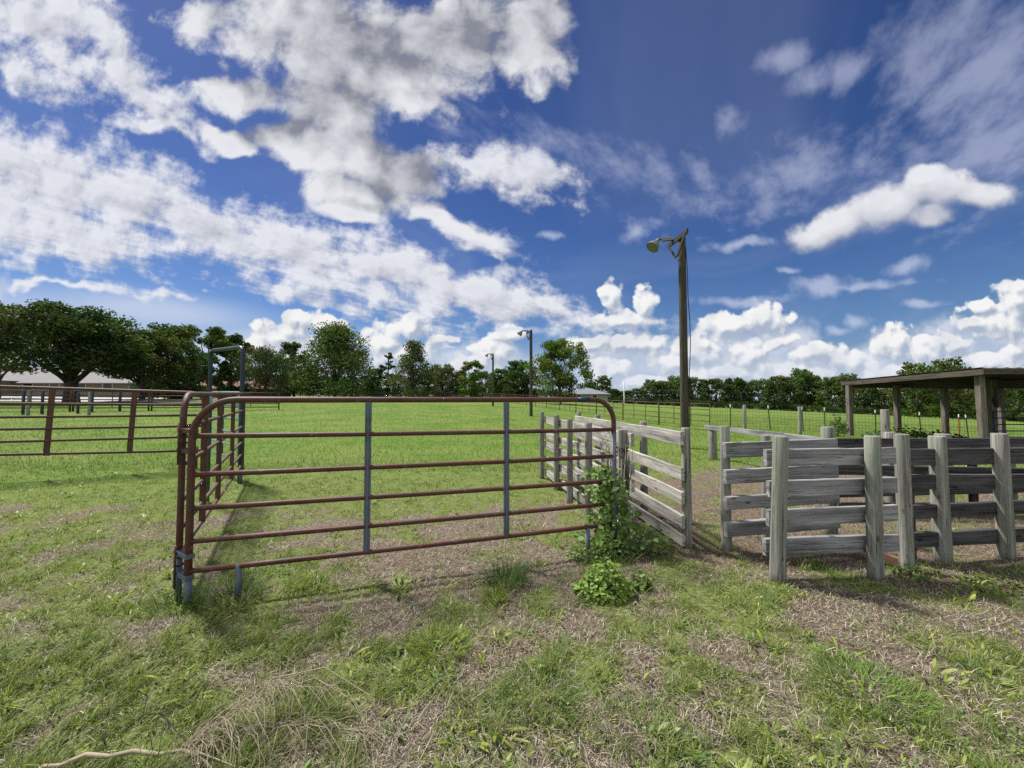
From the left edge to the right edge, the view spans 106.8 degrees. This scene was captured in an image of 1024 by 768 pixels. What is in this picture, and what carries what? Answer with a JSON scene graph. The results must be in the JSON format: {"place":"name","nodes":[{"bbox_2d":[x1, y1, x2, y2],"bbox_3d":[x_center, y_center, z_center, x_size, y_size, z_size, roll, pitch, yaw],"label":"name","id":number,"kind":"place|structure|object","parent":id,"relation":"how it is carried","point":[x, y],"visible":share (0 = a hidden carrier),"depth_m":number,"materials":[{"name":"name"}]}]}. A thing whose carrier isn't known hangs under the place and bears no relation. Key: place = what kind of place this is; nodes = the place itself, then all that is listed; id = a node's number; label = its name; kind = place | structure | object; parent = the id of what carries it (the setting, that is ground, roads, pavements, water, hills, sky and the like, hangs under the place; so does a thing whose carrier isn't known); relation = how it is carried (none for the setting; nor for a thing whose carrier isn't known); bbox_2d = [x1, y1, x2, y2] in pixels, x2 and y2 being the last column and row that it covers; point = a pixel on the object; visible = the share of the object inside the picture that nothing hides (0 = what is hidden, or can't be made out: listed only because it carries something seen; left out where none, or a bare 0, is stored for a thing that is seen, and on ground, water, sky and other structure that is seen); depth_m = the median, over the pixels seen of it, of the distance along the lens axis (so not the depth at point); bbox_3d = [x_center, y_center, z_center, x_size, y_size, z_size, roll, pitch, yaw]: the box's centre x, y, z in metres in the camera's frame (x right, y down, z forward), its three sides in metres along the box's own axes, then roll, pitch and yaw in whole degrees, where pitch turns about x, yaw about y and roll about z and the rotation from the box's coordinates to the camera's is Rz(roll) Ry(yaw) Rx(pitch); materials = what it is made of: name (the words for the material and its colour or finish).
{"place":"outdoors","nodes":[
{"label":"outdoors","id":0,"kind":"place"},
{"bbox_2d":[0,396,216,401],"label":"gravel lot","id":1,"kind":"structure","parent":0,"point":[11,397],"depth_m":48.15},
{"bbox_2d":[0,393,1023,767],"bbox_3d":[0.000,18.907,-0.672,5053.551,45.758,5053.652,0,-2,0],"label":"ground","id":2,"kind":"structure","parent":0,"point":[276,519],"depth_m":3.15,"materials":[{"name":"plant"}]},
{"bbox_2d":[0,300,58,397],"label":"oak tree","id":3,"kind":"object","parent":2,"relation":"on","point":[5,371],"visible":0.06,"depth_m":50.22,"materials":[{"name":"green plant"}]},
{"bbox_2d":[0,390,71,410],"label":"corral panel","id":4,"kind":"object","parent":2,"relation":"on","point":[70,399],"visible":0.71,"depth_m":24.23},
{"bbox_2d":[0,298,165,402],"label":"oak tree","id":5,"kind":"object","parent":2,"relation":"on","point":[88,338],"visible":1,"depth_m":36.10,"materials":[{"name":"green plant"}]},
{"bbox_2d":[1,367,181,396],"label":"ranch house","id":6,"kind":"structure","parent":2,"relation":"on","point":[89,380],"depth_m":62.75,"materials":[{"name":"beige"}]},
{"bbox_2d":[0,385,201,468],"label":"corral panel","id":7,"kind":"object","parent":2,"relation":"on","point":[48,428],"visible":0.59,"depth_m":7.50,"materials":[{"name":"metal"}]},
{"bbox_2d":[72,390,149,410],"bbox_3d":[-26.867,1.159,25.545,3.880,1.417,0.108,1,-2,-24],"label":"corral panel","id":8,"kind":"object","parent":2,"relation":"on","point":[112,399],"visible":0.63,"depth_m":25.42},
{"bbox_2d":[97,328,190,400],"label":"oak tree","id":9,"kind":"object","parent":2,"relation":"on","point":[171,365],"visible":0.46,"depth_m":45.83,"materials":[{"name":"green plant"}]},
{"bbox_2d":[128,322,217,398],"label":"broadleaf tree","id":10,"kind":"object","parent":2,"relation":"on","point":[184,334],"visible":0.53,"depth_m":52.65,"materials":[{"name":"green plant"}]},
{"bbox_2d":[124,573,224,621],"bbox_3d":[-2.436,1.571,2.785,0.624,0.163,0.637,1,-2,-30],"label":"grass tuft","id":11,"kind":"object","parent":2,"relation":"on","point":[178,596],"visible":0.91,"depth_m":2.80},
{"bbox_2d":[150,393,217,410],"bbox_3d":[-23.365,1.246,27.239,3.789,1.417,0.108,1,-2,-28],"label":"corral panel","id":12,"kind":"object","parent":2,"relation":"on","point":[152,399],"visible":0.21,"depth_m":26.80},
{"bbox_2d":[172,392,245,599],"bbox_3d":[-3.751,0.912,4.938,0.156,1.668,4.986,1,-2,-32],"label":"corral panel","id":13,"kind":"object","parent":2,"relation":"on","point":[183,430],"visible":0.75,"depth_m":3.60,"materials":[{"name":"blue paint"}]},
{"bbox_2d":[183,397,616,605],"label":"tube gate","id":14,"kind":"structure","parent":13,"relation":"attached to","point":[367,467],"depth_m":3.22,"materials":[{"name":"metal"}]},
{"bbox_2d":[206,403,211,501],"bbox_3d":[-4.445,1.038,5.577,0.041,1.520,0.058,-1,-2,26],"label":"steel post","id":15,"kind":"object","parent":2,"relation":"on","point":[208,455],"visible":0.41,"depth_m":5.57,"materials":[{"name":"metal"}]},
{"bbox_2d":[180,326,250,391],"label":"broadleaf tree","id":16,"kind":"object","parent":2,"relation":"on","point":[215,337],"visible":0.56,"depth_m":64.01,"materials":[{"name":"green plant"}]},
{"bbox_2d":[208,346,244,482],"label":"bow gate","id":17,"kind":"structure","parent":2,"relation":"on","point":[240,419],"depth_m":6.92,"materials":[{"name":"metal"}]},
{"bbox_2d":[39,667,417,767],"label":"fallen branch","id":18,"kind":"object","parent":2,"relation":"on","point":[204,730],"visible":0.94,"depth_m":1.68,"materials":[{"name":"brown wood"}]},
{"bbox_2d":[212,333,255,395],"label":"broadleaf tree","id":19,"kind":"object","parent":2,"relation":"on","point":[237,339],"visible":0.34,"depth_m":69.61,"materials":[{"name":"green plant"}]},
{"bbox_2d":[185,566,286,608],"bbox_3d":[-2.116,1.566,2.941,0.715,0.191,0.740,2,-3,-40],"label":"grass tuft","id":20,"kind":"object","parent":2,"relation":"on","point":[254,588],"visible":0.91,"depth_m":2.97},
{"bbox_2d":[200,381,292,396],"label":"red roof barn","id":21,"kind":"structure","parent":2,"relation":"on","point":[286,394],"depth_m":71.23,"materials":[{"name":"brown metal"}]},
{"bbox_2d":[224,392,279,409],"bbox_3d":[-19.965,1.331,29.037,3.789,1.417,0.108,1,-2,-28],"label":"corral panel","id":22,"kind":"object","parent":2,"relation":"on","point":[258,403],"visible":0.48,"depth_m":29.26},
{"bbox_2d":[226,344,293,395],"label":"feathery tree","id":23,"kind":"object","parent":2,"relation":"on","point":[260,356],"visible":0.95,"depth_m":63.55,"materials":[{"name":"green plant"}]},
{"bbox_2d":[278,341,314,396],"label":"broadleaf tree","id":24,"kind":"object","parent":2,"relation":"on","point":[291,349],"visible":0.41,"depth_m":81.10,"materials":[{"name":"green plant"}]},
{"bbox_2d":[278,571,317,592],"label":"grass tuft","id":25,"kind":"object","parent":2,"relation":"on","point":[295,581],"visible":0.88,"depth_m":3.12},
{"bbox_2d":[280,320,387,396],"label":"broadleaf tree","id":26,"kind":"object","parent":2,"relation":"on","point":[341,356],"visible":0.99,"depth_m":76.45,"materials":[{"name":"green plant"}]},
{"bbox_2d":[361,368,391,396],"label":"broadleaf tree","id":27,"kind":"object","parent":2,"relation":"on","point":[379,375],"visible":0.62,"depth_m":95.28,"materials":[{"name":"green plant"}]},
{"bbox_2d":[298,391,471,396],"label":"board fence","id":28,"kind":"object","parent":2,"relation":"on","point":[365,395],"visible":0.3,"depth_m":85.39,"materials":[{"name":"brown wood"}]},
{"bbox_2d":[377,352,395,396],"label":"pine tree","id":29,"kind":"object","parent":2,"relation":"on","point":[389,357],"visible":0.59,"depth_m":98.14,"materials":[{"name":"green plant"}]},
{"bbox_2d":[382,339,441,396],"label":"broadleaf tree","id":30,"kind":"object","parent":2,"relation":"on","point":[411,377],"visible":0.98,"depth_m":84.84,"materials":[{"name":"green plant"}]},
{"bbox_2d":[291,386,564,396],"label":"undergrowth","id":31,"kind":"object","parent":2,"relation":"on","point":[398,390],"visible":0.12,"depth_m":97.58,"materials":[{"name":"green plant"}]},
{"bbox_2d":[394,615,481,677],"bbox_3d":[-0.425,1.591,2.322,0.506,0.106,0.574,2,-3,-43],"label":"grass tuft","id":32,"kind":"object","parent":2,"relation":"on","point":[431,640],"visible":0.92,"depth_m":2.33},
{"bbox_2d":[422,363,464,396],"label":"broadleaf tree","id":33,"kind":"object","parent":2,"relation":"on","point":[447,369],"visible":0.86,"depth_m":88.86,"materials":[{"name":"green plant"}]},
{"bbox_2d":[432,713,469,749],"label":"grass tuft","id":34,"kind":"object","parent":2,"relation":"on","point":[447,730],"visible":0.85,"depth_m":1.76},
{"bbox_2d":[456,360,486,396],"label":"broadleaf tree","id":35,"kind":"object","parent":2,"relation":"on","point":[470,380],"visible":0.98,"depth_m":85.51,"materials":[{"name":"green plant"}]},
{"bbox_2d":[472,581,516,607],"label":"grass tuft","id":36,"kind":"object","parent":2,"relation":"on","point":[501,594],"visible":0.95,"depth_m":2.92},
{"bbox_2d":[487,368,516,396],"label":"broadleaf tree","id":37,"kind":"object","parent":2,"relation":"on","point":[498,377],"visible":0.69,"depth_m":94.78,"materials":[{"name":"green plant"}]},
{"bbox_2d":[466,550,538,592],"bbox_3d":[-0.068,1.549,3.164,0.697,0.221,0.735,0,-2,0],"label":"grass tuft","id":38,"kind":"object","parent":2,"relation":"on","point":[504,574],"visible":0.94,"depth_m":3.18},
{"bbox_2d":[0,461,1023,767],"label":"ground cover weeds","id":39,"kind":"object","parent":2,"relation":"on","point":[564,703],"visible":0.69,"depth_m":2.14,"materials":[{"name":"green plant"}]},
{"bbox_2d":[499,360,544,396],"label":"broadleaf tree","id":40,"kind":"object","parent":2,"relation":"on","point":[522,384],"visible":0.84,"depth_m":90.26,"materials":[{"name":"green plant"}]},
{"bbox_2d":[517,329,532,415],"bbox_3d":[1.091,-0.700,28.234,1.497,6.764,0.733,-2,-3,38],"label":"light pole","id":41,"kind":"object","parent":2,"relation":"on","point":[531,374],"visible":0.95,"depth_m":27.96,"materials":[{"name":"brown wood"}]},
{"bbox_2d":[483,650,595,735],"bbox_3d":[0.170,1.584,1.974,0.562,0.094,0.556,2,-3,-40],"label":"grass tuft","id":42,"kind":"object","parent":2,"relation":"on","point":[555,678],"visible":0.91,"depth_m":2.01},
{"bbox_2d":[522,338,595,403],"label":"sycamore tree","id":43,"kind":"object","parent":2,"relation":"on","point":[560,349],"visible":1,"depth_m":60.98,"materials":[{"name":"green plant"}]},
{"bbox_2d":[555,741,586,767],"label":"grass tuft","id":44,"kind":"object","parent":2,"relation":"on","point":[573,758],"visible":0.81,"depth_m":1.63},
{"bbox_2d":[566,544,600,563],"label":"leafy weed","id":45,"kind":"object","parent":2,"relation":"on","point":[587,555],"visible":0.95,"depth_m":3.56,"materials":[{"name":"green plant"}]},
{"bbox_2d":[539,412,634,541],"bbox_3d":[0.858,1.145,5.647,0.230,1.328,3.473,0,-2,-10],"label":"wooden fence","id":46,"kind":"object","parent":2,"relation":"on","point":[570,444],"visible":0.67,"depth_m":5.52,"materials":[{"name":"wood"}]},
{"bbox_2d":[535,427,635,503],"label":"dead tendrils","id":47,"kind":"object","parent":46,"relation":"attached to","point":[598,461],"visible":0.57,"depth_m":3.96,"materials":[{"name":"brown plant"}]},
{"bbox_2d":[556,438,668,560],"bbox_3d":[1.005,1.129,3.963,1.106,1.126,0.895,0,-2,0],"label":"climbing vine","id":48,"kind":"object","parent":46,"relation":"attached to","point":[603,491],"visible":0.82,"depth_m":3.85,"materials":[{"name":"green plant"}]},
{"bbox_2d":[564,388,610,402],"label":"grey roof house","id":49,"kind":"structure","parent":2,"relation":"on","point":[587,392],"depth_m":87.92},
{"bbox_2d":[593,375,614,402],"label":"broadleaf tree","id":50,"kind":"object","parent":2,"relation":"on","point":[602,387],"visible":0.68,"depth_m":148.68,"materials":[{"name":"green plant"}]},
{"bbox_2d":[571,556,637,604],"bbox_3d":[0.724,1.525,2.998,0.522,0.295,0.360,0,-2,0],"label":"leafy weed","id":51,"kind":"object","parent":2,"relation":"on","point":[621,591],"visible":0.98,"depth_m":2.92,"materials":[{"name":"green plant"}]},
{"bbox_2d":[595,532,641,561],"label":"leafy weed","id":52,"kind":"object","parent":2,"relation":"on","point":[620,548],"visible":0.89,"depth_m":3.61,"materials":[{"name":"green plant"}]},
{"bbox_2d":[574,412,691,548],"bbox_3d":[1.575,1.146,5.628,0.230,1.332,3.507,0,-2,-9],"label":"wooden fence","id":53,"kind":"object","parent":2,"relation":"on","point":[645,461],"visible":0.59,"depth_m":4.29,"materials":[{"name":"wood"}]},
{"bbox_2d":[625,388,651,404],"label":"tree","id":54,"kind":"object","parent":2,"relation":"on","point":[637,393],"visible":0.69,"depth_m":200.75,"materials":[{"name":"green plant"}]},
{"bbox_2d":[628,569,653,593],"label":"leafy weed","id":55,"kind":"object","parent":2,"relation":"on","point":[644,585],"visible":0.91,"depth_m":3.04,"materials":[{"name":"green plant"}]},
{"bbox_2d":[623,401,658,424],"bbox_3d":[8.163,1.822,24.329,0.049,1.431,4.042,0,-1,-14],"label":"corral panel","id":56,"kind":"object","parent":2,"relation":"on","point":[645,415],"visible":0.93,"depth_m":23.98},
{"bbox_2d":[589,686,713,767],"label":"grass tuft","id":57,"kind":"object","parent":2,"relation":"on","point":[694,757],"visible":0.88,"depth_m":1.77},
{"bbox_2d":[639,379,663,404],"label":"tree","id":58,"kind":"object","parent":2,"relation":"on","point":[647,384],"visible":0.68,"depth_m":203.53,"materials":[{"name":"green plant"}]},
{"bbox_2d":[629,524,675,559],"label":"leafy weed","id":59,"kind":"object","parent":2,"relation":"on","point":[650,550],"visible":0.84,"depth_m":3.67,"materials":[{"name":"green plant"}]},
{"bbox_2d":[641,380,676,404],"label":"tree","id":60,"kind":"object","parent":2,"relation":"on","point":[663,387],"visible":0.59,"depth_m":203.10,"materials":[{"name":"green plant"}]},
{"bbox_2d":[646,228,690,430],"bbox_3d":[5.115,-1.260,12.160,0.823,7.126,1.408,2,-3,-45],"label":"light pole","id":61,"kind":"object","parent":2,"relation":"on","point":[653,246],"visible":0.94,"depth_m":11.90,"materials":[{"name":"brown wood"}]},
{"bbox_2d":[659,379,679,401],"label":"tree","id":62,"kind":"object","parent":2,"relation":"on","point":[675,384],"visible":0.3,"depth_m":208.10,"materials":[{"name":"green plant"}]},
{"bbox_2d":[659,402,709,426],"bbox_3d":[9.126,1.721,20.390,0.049,1.431,4.042,0,-2,-14],"label":"corral panel","id":63,"kind":"object","parent":2,"relation":"on","point":[690,413],"visible":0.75,"depth_m":19.75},
{"bbox_2d":[690,376,707,406],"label":"tree","id":64,"kind":"object","parent":2,"relation":"on","point":[694,380],"visible":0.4,"depth_m":210.53,"materials":[{"name":"green plant"}]},
{"bbox_2d":[694,379,716,405],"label":"tree","id":65,"kind":"object","parent":2,"relation":"on","point":[705,387],"visible":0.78,"depth_m":206.92,"materials":[{"name":"green plant"}]},
{"bbox_2d":[706,378,737,407],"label":"tree","id":66,"kind":"object","parent":2,"relation":"on","point":[717,385],"visible":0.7,"depth_m":205.02,"materials":[{"name":"green plant"}]},
{"bbox_2d":[719,377,741,407],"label":"tree","id":67,"kind":"object","parent":2,"relation":"on","point":[729,381],"visible":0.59,"depth_m":206.58,"materials":[{"name":"green plant"}]},
{"bbox_2d":[727,377,750,404],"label":"tree","id":68,"kind":"object","parent":2,"relation":"on","point":[740,382],"visible":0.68,"depth_m":216.65,"materials":[{"name":"green plant"}]},
{"bbox_2d":[741,379,761,407],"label":"tree","id":69,"kind":"object","parent":2,"relation":"on","point":[752,383],"visible":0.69,"depth_m":216.77,"materials":[{"name":"green plant"}]},
{"bbox_2d":[746,378,769,409],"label":"tree","id":70,"kind":"object","parent":2,"relation":"on","point":[762,383],"visible":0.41,"depth_m":218.07,"materials":[{"name":"green plant"}]},
{"bbox_2d":[704,425,820,459],"bbox_3d":[5.259,1.463,8.139,0.204,0.957,3.189,0,-2,-9],"label":"post and rail","id":71,"kind":"object","parent":2,"relation":"on","point":[712,436],"visible":0.76,"depth_m":8.58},
{"bbox_2d":[759,380,783,409],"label":"tree","id":72,"kind":"object","parent":2,"relation":"on","point":[771,392],"visible":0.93,"depth_m":194.91,"materials":[{"name":"green plant"}]},
{"bbox_2d":[720,426,840,551],"bbox_3d":[2.913,1.099,4.026,1.632,1.323,0.336,1,-2,-15],"label":"wooden fence","id":73,"kind":"object","parent":2,"relation":"on","point":[730,528],"visible":0.66,"depth_m":3.87,"materials":[{"name":"wood"}]},
{"bbox_2d":[762,375,806,410],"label":"tree","id":74,"kind":"object","parent":2,"relation":"on","point":[782,383],"visible":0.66,"depth_m":214.95,"materials":[{"name":"green plant"}]},
{"bbox_2d":[777,377,809,408],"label":"tree","id":75,"kind":"object","parent":2,"relation":"on","point":[799,380],"visible":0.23,"depth_m":220.03,"materials":[{"name":"green plant"}]},
{"bbox_2d":[786,368,813,408],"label":"tree","id":76,"kind":"object","parent":2,"relation":"on","point":[793,374],"visible":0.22,"depth_m":229.16,"materials":[{"name":"green plant"}]},
{"bbox_2d":[794,371,816,410],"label":"tree","id":77,"kind":"object","parent":2,"relation":"on","point":[806,376],"visible":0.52,"depth_m":222.28,"materials":[{"name":"green plant"}]},
{"bbox_2d":[808,375,823,410],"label":"tree","id":78,"kind":"object","parent":2,"relation":"on","point":[814,385],"visible":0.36,"depth_m":220.46,"materials":[{"name":"green plant"}]},
{"bbox_2d":[610,396,1022,420],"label":"undergrowth","id":79,"kind":"object","parent":2,"relation":"on","point":[738,405],"visible":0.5,"depth_m":194.45,"materials":[{"name":"green plant"}]},
{"bbox_2d":[810,376,845,412],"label":"tree","id":80,"kind":"object","parent":2,"relation":"on","point":[825,384],"visible":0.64,"depth_m":209.58,"materials":[{"name":"green plant"}]},
{"bbox_2d":[762,435,899,584],"bbox_3d":[2.803,1.087,3.281,1.283,1.289,0.182,0,-2,-5],"label":"wooden fence","id":81,"kind":"object","parent":2,"relation":"on","point":[874,514],"visible":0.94,"depth_m":3.30,"materials":[{"name":"wood"}]},
{"bbox_2d":[826,413,849,436],"bbox_3d":[14.835,1.862,17.356,0.869,1.102,0.843,0,-2,0],"label":"brush","id":82,"kind":"object","parent":2,"relation":"on","point":[841,427],"visible":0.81,"depth_m":17.22,"materials":[{"name":"green plant"}]},
{"bbox_2d":[823,376,856,412],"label":"tree","id":83,"kind":"object","parent":2,"relation":"on","point":[838,403],"visible":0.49,"depth_m":204.70,"materials":[{"name":"green plant"}]},
{"bbox_2d":[853,388,867,412],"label":"tree","id":84,"kind":"object","parent":2,"relation":"on","point":[861,392],"visible":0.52,"depth_m":214.65,"materials":[{"name":"green plant"}]},
{"bbox_2d":[710,404,1023,437],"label":"wire fence","id":85,"kind":"object","parent":2,"relation":"on","point":[801,428],"visible":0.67,"depth_m":20.51,"materials":[{"name":"green paint"}]},
{"bbox_2d":[862,388,885,413],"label":"tree","id":86,"kind":"object","parent":2,"relation":"on","point":[873,398],"visible":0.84,"depth_m":209.25,"materials":[{"name":"green plant"}]},
{"bbox_2d":[793,642,962,733],"bbox_3d":[1.852,1.569,2.030,0.728,0.102,0.668,0,-2,0],"label":"grass tuft","id":87,"kind":"object","parent":2,"relation":"on","point":[860,670],"visible":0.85,"depth_m":2.02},
{"bbox_2d":[860,552,897,566],"bbox_3d":[3.446,1.611,3.600,0.309,0.152,0.040,-2,-3,41],"label":"loose board","id":88,"kind":"object","parent":2,"relation":"on","point":[892,559],"visible":0.36,"depth_m":3.52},
{"bbox_2d":[880,409,889,464],"bbox_3d":[7.438,1.219,7.564,0.137,1.421,0.134,0,-2,0],"label":"wooden post","id":89,"kind":"object","parent":2,"relation":"on","point":[885,419],"visible":0.34,"depth_m":7.54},
{"bbox_2d":[870,388,905,414],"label":"tree","id":90,"kind":"object","parent":2,"relation":"on","point":[883,393],"visible":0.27,"depth_m":220.81,"materials":[{"name":"green plant"}]},
{"bbox_2d":[859,425,967,437],"bbox_3d":[18.629,2.295,17.532,5.187,0.788,1.898,0,-2,0],"label":"brush","id":91,"kind":"object","parent":2,"relation":"on","point":[918,434],"visible":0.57,"depth_m":17.38,"materials":[{"name":"green plant"}]},
{"bbox_2d":[885,563,946,584],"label":"leafy weed","id":92,"kind":"object","parent":2,"relation":"on","point":[907,575],"visible":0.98,"depth_m":3.27,"materials":[{"name":"green plant"}]},
{"bbox_2d":[886,361,949,416],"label":"tree","id":93,"kind":"object","parent":2,"relation":"on","point":[919,368],"visible":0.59,"depth_m":149.02,"materials":[{"name":"green plant"}]},
{"bbox_2d":[836,432,1023,505],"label":"wooden fence","id":94,"kind":"object","parent":2,"relation":"on","point":[888,470],"visible":0.31,"depth_m":5.08,"materials":[{"name":"grey wood"}]},
{"bbox_2d":[841,367,1023,437],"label":"open shelter","id":95,"kind":"object","parent":2,"relation":"on","point":[989,385],"visible":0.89,"depth_m":15.88,"materials":[{"name":"wood"}]},
{"bbox_2d":[915,356,975,419],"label":"tree","id":96,"kind":"object","parent":2,"relation":"on","point":[946,366],"visible":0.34,"depth_m":146.87,"materials":[{"name":"green plant"}]},
{"bbox_2d":[893,433,1023,571],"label":"wooden fence","id":97,"kind":"object","parent":2,"relation":"on","point":[942,538],"visible":0.94,"depth_m":3.62,"materials":[{"name":"grey wood"}]},
{"bbox_2d":[955,574,1023,597],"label":"leafy weed","id":98,"kind":"object","parent":2,"relation":"on","point":[1018,585],"visible":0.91,"depth_m":3.08,"materials":[{"name":"green plant"}]},
{"bbox_2d":[970,389,1016,419],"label":"tree","id":99,"kind":"object","parent":2,"relation":"on","point":[1009,399],"visible":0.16,"depth_m":146.01,"materials":[{"name":"green plant"}]},
{"bbox_2d":[992,411,1023,437],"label":"corral panel","id":100,"kind":"object","parent":2,"relation":"on","point":[994,424],"visible":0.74,"depth_m":15.16,"materials":[{"name":"blue paint"}]},
{"bbox_2d":[1008,389,1023,421],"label":"tree","id":101,"kind":"object","parent":2,"relation":"on","point":[1020,396],"visible":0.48,"depth_m":151.60,"materials":[{"name":"green plant"}]},
{"bbox_2d":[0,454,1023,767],"bbox_3d":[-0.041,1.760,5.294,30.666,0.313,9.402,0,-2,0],"label":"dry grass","id":102,"kind":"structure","parent":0,"point":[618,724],"depth_m":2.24,"materials":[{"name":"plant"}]},
{"bbox_2d":[0,400,1023,471],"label":"field grass","id":103,"kind":"structure","parent":0,"point":[357,439],"depth_m":13.79,"materials":[{"name":"plant"}]},
{"bbox_2d":[0,0,1023,406],"label":"sky","id":104,"kind":"structure","parent":0,"point":[845,178],"materials":[{"name":"blue"}]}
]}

